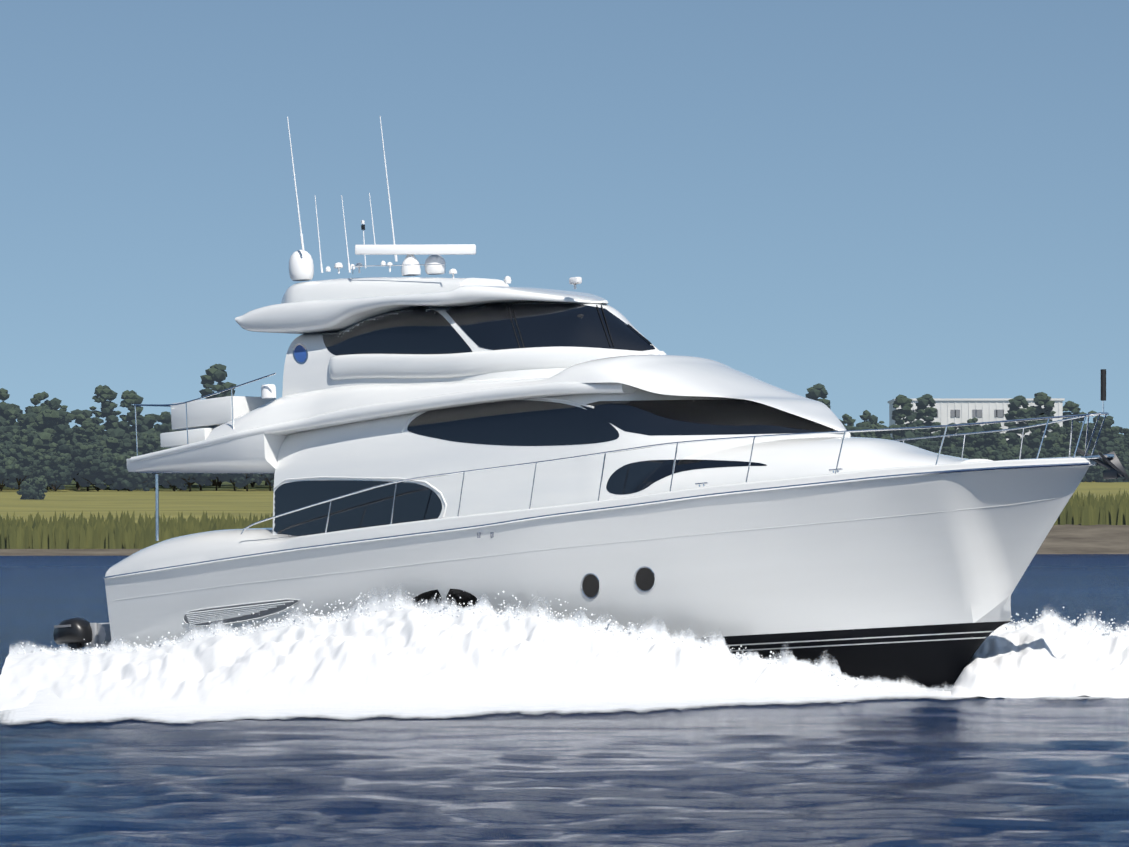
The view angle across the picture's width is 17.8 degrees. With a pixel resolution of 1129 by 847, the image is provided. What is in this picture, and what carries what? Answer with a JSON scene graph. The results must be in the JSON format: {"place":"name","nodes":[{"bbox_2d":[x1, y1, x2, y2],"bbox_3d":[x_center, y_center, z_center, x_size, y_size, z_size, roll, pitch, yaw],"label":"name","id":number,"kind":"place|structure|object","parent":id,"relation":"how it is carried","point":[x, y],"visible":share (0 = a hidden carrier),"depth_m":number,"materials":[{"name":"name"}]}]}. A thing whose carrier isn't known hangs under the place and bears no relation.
{"place":"outdoors","nodes":[
{"label":"outdoors","id":0,"kind":"place"},
{"bbox_2d":[184,600,297,624],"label":"hull vent","id":1,"kind":"object","parent":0,"point":[269,611],"visible":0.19,"depth_m":72.24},
{"bbox_2d":[294,345,305,361],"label":"round emblem","id":2,"kind":"object","parent":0,"point":[300,353],"visible":1,"depth_m":72.81,"materials":[{"name":"blue metal"}]},
{"bbox_2d":[274,480,441,535],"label":"side window","id":3,"kind":"structure","parent":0,"point":[374,506],"depth_m":70.86,"materials":[{"name":"glass"}]},
{"bbox_2d":[130,382,638,462],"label":"deck overhang","id":4,"kind":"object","parent":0,"point":[378,411],"depth_m":69.86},
{"bbox_2d":[281,277,508,302],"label":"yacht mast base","id":5,"kind":"object","parent":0,"point":[342,288],"visible":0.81,"depth_m":72.67,"materials":[{"name":"plastic"}]},
{"bbox_2d":[352,264,445,273],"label":"roof rail","id":6,"kind":"object","parent":5,"relation":"attached to","point":[402,265],"visible":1,"depth_m":72.08,"materials":[{"name":"silver metal"}]},
{"bbox_2d":[323,307,471,355],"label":"side window","id":7,"kind":"structure","parent":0,"point":[418,330],"depth_m":71.01,"materials":[{"name":"glass"}]},
{"bbox_2d":[235,286,607,333],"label":"hardtop roof","id":8,"kind":"structure","parent":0,"point":[315,316],"depth_m":71.52,"materials":[{"name":"plastic"}]},
{"bbox_2d":[287,116,581,288],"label":"antennas","id":9,"kind":"object","parent":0,"point":[301,266],"visible":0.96,"depth_m":72.94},
{"bbox_2d":[282,302,663,396],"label":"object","id":10,"kind":"structure","parent":0,"point":[311,373],"depth_m":71.92,"materials":[{"name":"plastic"}]},
{"bbox_2d":[329,346,665,379],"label":"yacht fly belt","id":11,"kind":"object","parent":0,"point":[352,366],"visible":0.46,"depth_m":69.56,"materials":[{"name":"plastic"}]},
{"bbox_2d":[407,400,618,445],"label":"side window","id":12,"kind":"structure","parent":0,"point":[523,423],"depth_m":68.23,"materials":[{"name":"glass"}]},
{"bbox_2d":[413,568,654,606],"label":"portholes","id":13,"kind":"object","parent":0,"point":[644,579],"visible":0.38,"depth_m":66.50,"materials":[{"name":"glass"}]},
{"bbox_2d":[446,304,654,350],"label":"windshield","id":14,"kind":"object","parent":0,"point":[489,326],"visible":0.88,"depth_m":69.27,"materials":[{"name":"glass"}]},
{"bbox_2d":[506,304,651,347],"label":"window mullions","id":15,"kind":"object","parent":14,"relation":"attached to","point":[600,318],"visible":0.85,"depth_m":69.15,"materials":[{"name":"metal"}]},
{"bbox_2d":[273,389,850,533],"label":"cabin superstructure","id":16,"kind":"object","parent":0,"point":[383,447],"depth_m":68.53,"materials":[{"name":"plastic"}]},
{"bbox_2d":[126,433,286,473],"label":"deck overhang","id":17,"kind":"object","parent":16,"relation":"attached to","point":[256,454],"visible":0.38,"depth_m":72.99,"materials":[{"name":"plastic"}]},
{"bbox_2d":[274,397,593,517],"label":"yacht window mouldings","id":18,"kind":"object","parent":16,"relation":"attached to","point":[430,485],"visible":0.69,"depth_m":70.14,"materials":[{"name":"plastic"}]},
{"bbox_2d":[606,459,766,494],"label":"window","id":19,"kind":"structure","parent":16,"relation":"in","point":[634,477],"depth_m":66.24,"materials":[{"name":"glass"}]},
{"bbox_2d":[0,554,1128,846],"bbox_3d":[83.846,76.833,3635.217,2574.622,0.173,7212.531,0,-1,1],"label":"sea water","id":20,"kind":"structure","parent":0,"point":[968,772],"depth_m":45.34,"materials":[{"name":"liquid"}]},
{"bbox_2d":[53,618,91,649],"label":"outboard motor","id":21,"kind":"object","parent":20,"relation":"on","point":[76,633],"visible":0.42,"depth_m":76.27,"materials":[{"name":"black plastic"}]},
{"bbox_2d":[66,623,110,646],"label":"bracket","id":22,"kind":"object","parent":20,"relation":"on","point":[101,633],"visible":0.15,"depth_m":76.34,"materials":[{"name":"grey"}]},
{"bbox_2d":[0,585,953,713],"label":"wake spray","id":23,"kind":"object","parent":20,"relation":"on","point":[409,652],"visible":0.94,"depth_m":63.18,"materials":[{"name":"liquid"}]},
{"bbox_2d":[0,641,1111,725],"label":"wake foam","id":24,"kind":"object","parent":20,"relation":"on","point":[43,706],"visible":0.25,"depth_m":58.51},
{"bbox_2d":[951,606,1128,697],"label":"bow spray","id":25,"kind":"object","parent":24,"relation":"on","point":[1044,656],"visible":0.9,"depth_m":63.65,"materials":[{"name":"liquid"}]},
{"bbox_2d":[13,591,1128,691],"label":"spray droplets","id":26,"kind":"object","parent":20,"relation":"on","point":[505,616],"visible":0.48,"depth_m":67.89,"materials":[{"name":"white"}]},
{"bbox_2d":[105,456,1095,687],"bbox_3d":[0.727,3.833,69.587,22.743,4.774,5.900,-6,-5,41],"label":"yacht hull","id":27,"kind":"object","parent":20,"relation":"on","point":[919,598],"visible":0.6,"depth_m":64.77,"materials":[{"name":"plastic"}]},
{"bbox_2d":[134,373,275,540],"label":"yacht deck rails","id":28,"kind":"object","parent":27,"relation":"on","point":[157,495],"visible":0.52,"depth_m":74.69,"materials":[{"name":"silver metal"}]},
{"bbox_2d":[160,396,275,447],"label":"boat","id":29,"kind":"object","parent":27,"relation":"on","point":[205,417],"visible":0.52,"depth_m":74.54,"materials":[{"name":"plastic"}]},
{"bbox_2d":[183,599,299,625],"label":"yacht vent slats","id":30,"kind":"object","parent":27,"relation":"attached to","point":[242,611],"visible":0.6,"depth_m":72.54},
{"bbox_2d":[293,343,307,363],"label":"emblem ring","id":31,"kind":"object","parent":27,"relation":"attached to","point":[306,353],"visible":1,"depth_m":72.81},
{"bbox_2d":[206,354,845,439],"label":"yacht flybridge coaming","id":32,"kind":"object","parent":27,"relation":"on","point":[678,375],"visible":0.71,"depth_m":67.67,"materials":[{"name":"plastic"}]},
{"bbox_2d":[261,384,275,398],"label":"box","id":33,"kind":"object","parent":32,"relation":"on","point":[268,391],"visible":1,"depth_m":72.60,"materials":[{"name":"white plastic"}]},
{"bbox_2d":[119,498,1056,599],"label":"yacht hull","id":34,"kind":"object","parent":27,"relation":"attached to","point":[598,544],"visible":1,"depth_m":66.07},
{"bbox_2d":[103,462,1097,578],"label":"rub rail","id":35,"kind":"object","parent":27,"relation":"attached to","point":[642,504],"visible":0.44,"depth_m":65.72,"materials":[{"name":"metal"}]},
{"bbox_2d":[581,566,655,598],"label":"portholes","id":36,"kind":"object","parent":27,"relation":"attached to","point":[634,582],"visible":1,"depth_m":65.86,"materials":[{"name":"glass"}]},
{"bbox_2d":[241,412,1108,534],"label":"yacht side rails","id":37,"kind":"object","parent":27,"relation":"attached to","point":[921,427],"visible":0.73,"depth_m":64.75,"materials":[{"name":"metal"}]},
{"bbox_2d":[630,436,992,496],"bbox_3d":[4.189,0.799,66.598,8.417,1.506,4.648,-6,-5,41],"label":"foredeck","id":38,"kind":"object","parent":27,"relation":"on","point":[788,457],"visible":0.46,"depth_m":64.83,"materials":[{"name":"plastic"}]},
{"bbox_2d":[1081,454,1113,458],"bbox_3d":[9.194,0.580,62.195,0.550,0.060,0.220,-6,-5,41],"label":"bow roller","id":39,"kind":"object","parent":27,"relation":"attached to","point":[1099,457],"visible":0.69,"depth_m":62.08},
{"bbox_2d":[1074,447,1128,478],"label":"anchor","id":40,"kind":"object","parent":39,"relation":"on","point":[1114,466],"visible":0.98,"depth_m":61.99,"materials":[{"name":"metal"}]},
{"bbox_2d":[0,479,1128,555],"bbox_3d":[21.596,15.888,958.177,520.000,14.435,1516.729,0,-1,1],"label":"shore terrain","id":41,"kind":"structure","parent":0,"point":[1084,539],"depth_m":218.71,"materials":[{"name":"green plant"}]},
{"bbox_2d":[0,452,19,490],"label":"tree","id":42,"kind":"object","parent":41,"relation":"on","point":[9,466],"visible":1,"depth_m":491.62,"materials":[{"name":"green plant"}]},
{"bbox_2d":[0,388,21,425],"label":"tree","id":43,"kind":"object","parent":41,"relation":"on","point":[6,411],"visible":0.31,"depth_m":545.63,"materials":[{"name":"green plant"}]},
{"bbox_2d":[0,425,28,489],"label":"tree","id":44,"kind":"object","parent":41,"relation":"on","point":[14,430],"visible":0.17,"depth_m":511.56,"materials":[{"name":"green plant"}]},
{"bbox_2d":[4,415,24,434],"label":"tree","id":45,"kind":"object","parent":41,"relation":"on","point":[10,423],"visible":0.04,"depth_m":531.99,"materials":[{"name":"green plant"}]},
{"bbox_2d":[1,435,40,490],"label":"tree","id":46,"kind":"object","parent":41,"relation":"on","point":[27,462],"visible":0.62,"depth_m":494.11,"materials":[{"name":"green plant"}]},
{"bbox_2d":[4,428,58,488],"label":"tree","id":47,"kind":"object","parent":41,"relation":"on","point":[45,438],"visible":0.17,"depth_m":510.45,"materials":[{"name":"green plant"}]},
{"bbox_2d":[17,475,47,499],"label":"bush","id":48,"kind":"object","parent":41,"relation":"on","point":[31,488],"visible":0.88,"depth_m":380.37,"materials":[{"name":"green plant"}]},
{"bbox_2d":[7,403,69,427],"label":"tree","id":49,"kind":"object","parent":41,"relation":"on","point":[18,409],"visible":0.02,"depth_m":549.53,"materials":[{"name":"green plant"}]},
{"bbox_2d":[29,454,57,490],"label":"tree","id":50,"kind":"object","parent":41,"relation":"on","point":[37,472],"visible":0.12,"depth_m":500.75,"materials":[{"name":"green plant"}]},
{"bbox_2d":[18,391,71,445],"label":"tree","id":51,"kind":"object","parent":41,"relation":"on","point":[36,419],"visible":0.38,"depth_m":529.69,"materials":[{"name":"green plant"}]},
{"bbox_2d":[30,444,77,489],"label":"tree","id":52,"kind":"object","parent":41,"relation":"on","point":[38,452],"visible":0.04,"depth_m":510.21,"materials":[{"name":"green plant"}]},
{"bbox_2d":[38,451,74,491],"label":"tree","id":53,"kind":"object","parent":41,"relation":"on","point":[54,469],"visible":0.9,"depth_m":492.71,"materials":[{"name":"green plant"}]},
{"bbox_2d":[50,409,92,429],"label":"tree","id":54,"kind":"object","parent":41,"relation":"on","point":[78,416],"depth_m":553.08,"materials":[{"name":"green plant"}]},
{"bbox_2d":[48,424,113,489],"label":"tree","id":55,"kind":"object","parent":41,"relation":"on","point":[72,438],"visible":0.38,"depth_m":510.59,"materials":[{"name":"green plant"}]},
{"bbox_2d":[72,420,101,490],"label":"tree","id":56,"kind":"object","parent":41,"relation":"on","point":[85,439],"visible":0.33,"depth_m":501.67,"materials":[{"name":"green plant"}]},
{"bbox_2d":[74,443,113,490],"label":"tree","id":57,"kind":"object","parent":41,"relation":"on","point":[95,461],"visible":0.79,"depth_m":495.34,"materials":[{"name":"green plant"}]},
{"bbox_2d":[86,385,122,441],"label":"tree","id":58,"kind":"object","parent":41,"relation":"on","point":[104,393],"visible":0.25,"depth_m":530.26,"materials":[{"name":"green plant"}]},
{"bbox_2d":[88,425,121,489],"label":"tree","id":59,"kind":"object","parent":41,"relation":"on","point":[98,430],"visible":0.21,"depth_m":510.81,"materials":[{"name":"green plant"}]},
{"bbox_2d":[101,452,119,490],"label":"tree","id":60,"kind":"object","parent":41,"relation":"on","point":[111,464],"visible":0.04,"depth_m":495.90,"materials":[{"name":"green plant"}]},
{"bbox_2d":[106,451,152,490],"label":"tree","id":61,"kind":"object","parent":41,"relation":"on","point":[123,477],"visible":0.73,"depth_m":490.67,"materials":[{"name":"green plant"}]},
{"bbox_2d":[110,390,149,453],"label":"tree","id":62,"kind":"object","parent":41,"relation":"on","point":[129,398],"visible":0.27,"depth_m":513.38,"materials":[{"name":"green plant"}]},
{"bbox_2d":[122,431,168,487],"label":"tree","id":63,"kind":"object","parent":41,"relation":"on","point":[143,439],"visible":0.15,"depth_m":508.31,"materials":[{"name":"green plant"}]},
{"bbox_2d":[126,411,182,440],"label":"tree","id":64,"kind":"object","parent":41,"relation":"on","point":[163,418],"visible":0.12,"depth_m":529.13,"materials":[{"name":"green plant"}]},
{"bbox_2d":[145,436,165,490],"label":"tree","id":65,"kind":"object","parent":41,"relation":"on","point":[153,444],"visible":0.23,"depth_m":499.16,"materials":[{"name":"green plant"}]},
{"bbox_2d":[158,473,194,490],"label":"tree","id":66,"kind":"object","parent":41,"relation":"on","point":[175,480],"visible":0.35,"depth_m":494.10,"materials":[{"name":"green plant"}]},
{"bbox_2d":[167,473,207,491],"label":"tree","id":67,"kind":"object","parent":41,"relation":"on","point":[200,478],"visible":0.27,"depth_m":493.65,"materials":[{"name":"green plant"}]},
{"bbox_2d":[205,473,224,490],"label":"tree","id":68,"kind":"object","parent":41,"relation":"on","point":[212,476],"visible":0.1,"depth_m":500.14,"materials":[{"name":"green plant"}]},
{"bbox_2d":[199,364,236,485],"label":"tree","id":69,"kind":"object","parent":41,"relation":"on","point":[216,373],"visible":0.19,"depth_m":548.69,"materials":[{"name":"green plant"}]},
{"bbox_2d":[218,473,235,490],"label":"tree","id":70,"kind":"object","parent":41,"relation":"on","point":[226,477],"visible":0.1,"depth_m":496.71,"materials":[{"name":"green plant"}]},
{"bbox_2d":[233,474,260,490],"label":"tree","id":71,"kind":"object","parent":41,"relation":"on","point":[242,480],"visible":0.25,"depth_m":491.08,"materials":[{"name":"green plant"}]},
{"bbox_2d":[255,474,273,490],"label":"tree","id":72,"kind":"object","parent":41,"relation":"on","point":[261,477],"visible":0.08,"depth_m":494.62,"materials":[{"name":"green plant"}]},
{"bbox_2d":[0,490,1128,548],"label":"marsh reeds","id":73,"kind":"object","parent":41,"relation":"on","point":[110,532],"visible":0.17,"depth_m":216.45,"materials":[{"name":"plant"}]},
{"bbox_2d":[0,481,1128,523],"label":"grass field","id":74,"kind":"structure","parent":41,"relation":"on","point":[172,503],"depth_m":334.28,"materials":[{"name":"plant"}]},
{"bbox_2d":[805,383,829,407],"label":"tree","id":75,"kind":"object","parent":41,"relation":"on","point":[817,391],"visible":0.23,"depth_m":551.26,"materials":[{"name":"green plant"}]},
{"bbox_2d":[839,414,864,436],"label":"tree","id":76,"kind":"object","parent":41,"relation":"on","point":[848,419],"visible":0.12,"depth_m":528.06,"materials":[{"name":"green plant"}]},
{"bbox_2d":[856,410,887,438],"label":"tree","id":77,"kind":"object","parent":41,"relation":"on","point":[871,423],"visible":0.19,"depth_m":559.74,"materials":[{"name":"green plant"}]},
{"bbox_2d":[885,395,922,447],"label":"tree","id":78,"kind":"object","parent":41,"relation":"on","point":[905,410],"visible":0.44,"depth_m":518.13,"materials":[{"name":"green plant"}]},
{"bbox_2d":[912,429,937,448],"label":"tree","id":79,"kind":"object","parent":41,"relation":"on","point":[920,433],"visible":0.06,"depth_m":548.56,"materials":[{"name":"green plant"}]},
{"bbox_2d":[913,394,940,440],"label":"tree","id":80,"kind":"object","parent":41,"relation":"on","point":[925,400],"visible":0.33,"depth_m":587.93,"materials":[{"name":"green plant"}]},
{"bbox_2d":[925,422,967,447],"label":"tree","id":81,"kind":"object","parent":41,"relation":"on","point":[949,441],"visible":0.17,"depth_m":584.84,"materials":[{"name":"green plant"}]},
{"bbox_2d":[928,444,964,457],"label":"tree","id":82,"kind":"object","parent":41,"relation":"on","point":[952,450],"visible":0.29,"depth_m":509.69,"materials":[{"name":"green plant"}]},
{"bbox_2d":[957,427,981,458],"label":"tree","id":83,"kind":"object","parent":41,"relation":"on","point":[969,449],"visible":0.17,"depth_m":518.68,"materials":[{"name":"green plant"}]},
{"bbox_2d":[955,417,988,458],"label":"tree","id":84,"kind":"object","parent":41,"relation":"on","point":[980,439],"visible":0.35,"depth_m":554.93,"materials":[{"name":"green plant"}]},
{"bbox_2d":[887,398,1064,439],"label":"warehouse building","id":85,"kind":"structure","parent":41,"relation":"on","point":[944,407],"depth_m":614.97,"materials":[{"name":"metal"}]},
{"bbox_2d":[955,424,1008,454],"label":"tree","id":86,"kind":"object","parent":41,"relation":"on","point":[983,427],"visible":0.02,"depth_m":584.63,"materials":[{"name":"green plant"}]},
{"bbox_2d":[979,445,991,458],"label":"tree","id":87,"kind":"object","parent":41,"relation":"on","point":[984,453],"visible":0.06,"depth_m":535.41,"materials":[{"name":"green plant"}]},
{"bbox_2d":[983,423,1007,449],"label":"tree","id":88,"kind":"object","parent":41,"relation":"on","point":[991,438],"visible":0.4,"depth_m":553.48,"materials":[{"name":"green plant"}]},
{"bbox_2d":[988,455,1012,460],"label":"tree","id":89,"kind":"object","parent":41,"relation":"on","point":[1005,457],"visible":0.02,"depth_m":498.50,"materials":[{"name":"green plant"}]},
{"bbox_2d":[988,445,1025,460],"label":"tree","id":90,"kind":"object","parent":41,"relation":"on","point":[993,453],"visible":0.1,"depth_m":510.46,"materials":[{"name":"green plant"}]},
{"bbox_2d":[1004,395,1038,449],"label":"tree","id":91,"kind":"object","parent":41,"relation":"on","point":[1014,411],"visible":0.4,"depth_m":585.41,"materials":[{"name":"green plant"}]},
{"bbox_2d":[1019,416,1046,458],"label":"tree","id":92,"kind":"object","parent":41,"relation":"on","point":[1035,445],"visible":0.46,"depth_m":511.78,"materials":[{"name":"green plant"}]},
{"bbox_2d":[1026,392,1057,441],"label":"tree","id":93,"kind":"object","parent":41,"relation":"on","point":[1040,399],"visible":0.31,"depth_m":587.57,"materials":[{"name":"green plant"}]},
{"bbox_2d":[1043,423,1068,455],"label":"tree","id":94,"kind":"object","parent":41,"relation":"on","point":[1059,437],"visible":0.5,"depth_m":555.20,"materials":[{"name":"green plant"}]},
{"bbox_2d":[1043,445,1078,457],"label":"tree","id":95,"kind":"object","parent":41,"relation":"on","point":[1056,450],"visible":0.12,"depth_m":514.21,"materials":[{"name":"green plant"}]},
{"bbox_2d":[1063,401,1080,427],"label":"tree","id":96,"kind":"object","parent":41,"relation":"on","point":[1072,407],"visible":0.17,"depth_m":734.93,"materials":[{"name":"green plant"}]},
{"bbox_2d":[1062,420,1083,455],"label":"tree","id":97,"kind":"object","parent":41,"relation":"on","point":[1076,428],"visible":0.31,"depth_m":533.03,"materials":[{"name":"green plant"}]},
{"bbox_2d":[1080,450,1098,481],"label":"tree","id":98,"kind":"object","parent":41,"relation":"on","point":[1089,476],"visible":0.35,"depth_m":498.05,"materials":[{"name":"green plant"}]},
{"bbox_2d":[1066,410,1116,452],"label":"tree","id":99,"kind":"object","parent":41,"relation":"on","point":[1090,431],"visible":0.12,"depth_m":549.74,"materials":[{"name":"green plant"}]},
{"bbox_2d":[1094,466,1114,481],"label":"tree","id":100,"kind":"object","parent":41,"relation":"on","point":[1099,474],"visible":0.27,"depth_m":497.02,"materials":[{"name":"green plant"}]},
{"bbox_2d":[1092,416,1121,460],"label":"tree","id":101,"kind":"object","parent":41,"relation":"on","point":[1108,442],"visible":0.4,"depth_m":524.51,"materials":[{"name":"green plant"}]},
{"bbox_2d":[1114,444,1128,481],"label":"tree","id":102,"kind":"object","parent":41,"relation":"on","point":[1119,453],"visible":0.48,"depth_m":500.75,"materials":[{"name":"green plant"}]},
{"bbox_2d":[1115,426,1128,447],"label":"tree","id":103,"kind":"object","parent":41,"relation":"on","point":[1122,430],"visible":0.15,"depth_m":719.72,"materials":[{"name":"green plant"}]},
{"bbox_2d":[581,399,834,434],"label":"windshield","id":104,"kind":"object","parent":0,"point":[698,417],"visible":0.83,"depth_m":66.40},
{"bbox_2d":[912,410,1051,429],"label":"building windows","id":105,"kind":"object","parent":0,"point":[998,413],"visible":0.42,"depth_m":614.88,"materials":[{"name":"glass"}]},
{"bbox_2d":[1101,369,1105,400],"bbox_3d":[9.288,-0.664,62.137,0.097,0.538,0.100,-1,-2,41],"label":"flag","id":106,"kind":"object","parent":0,"point":[1103,384],"visible":0.97,"depth_m":62.09,"materials":[{"name":"fabric"}]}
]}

